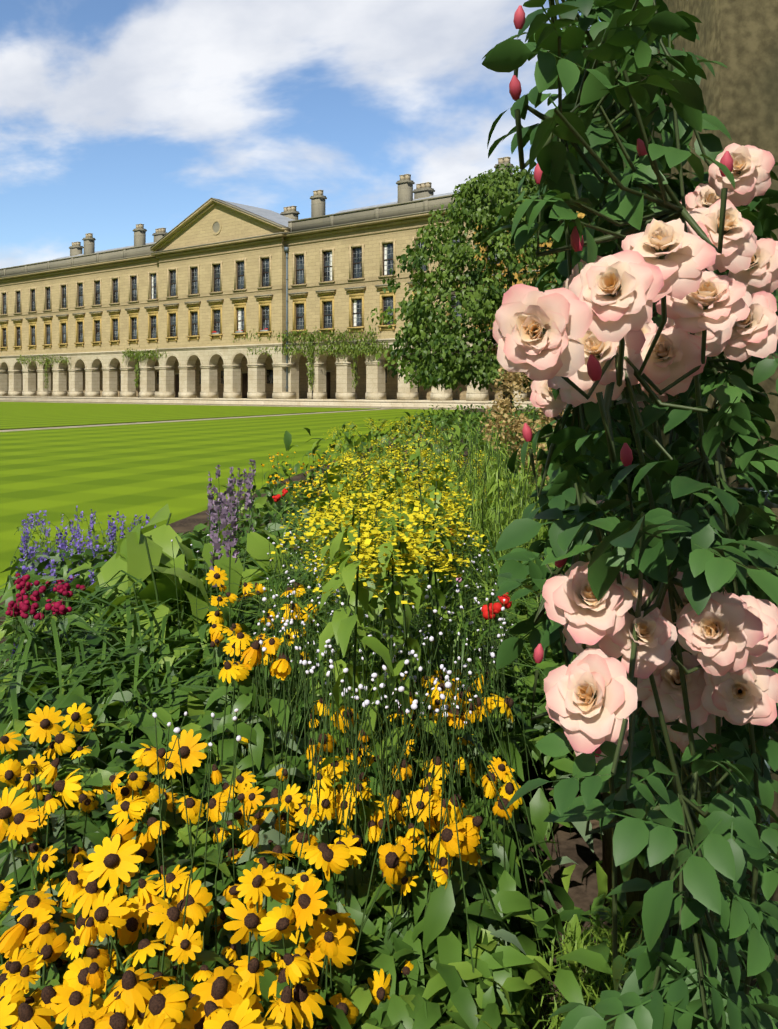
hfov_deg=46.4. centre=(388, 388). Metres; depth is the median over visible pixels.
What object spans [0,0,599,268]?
sky
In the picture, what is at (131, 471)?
lawns
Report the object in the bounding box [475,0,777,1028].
rose
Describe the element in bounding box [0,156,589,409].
new building
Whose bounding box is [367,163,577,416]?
catalpa tree
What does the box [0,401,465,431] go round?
path
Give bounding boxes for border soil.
[0,408,630,1028]
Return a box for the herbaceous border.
[0,364,678,1028]
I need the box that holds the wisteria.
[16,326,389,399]
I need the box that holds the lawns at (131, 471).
[0,402,462,588]
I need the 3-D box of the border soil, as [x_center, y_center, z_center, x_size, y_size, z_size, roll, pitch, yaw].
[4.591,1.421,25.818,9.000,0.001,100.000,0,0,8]
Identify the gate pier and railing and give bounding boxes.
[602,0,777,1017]
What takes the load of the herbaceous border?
on the border soil

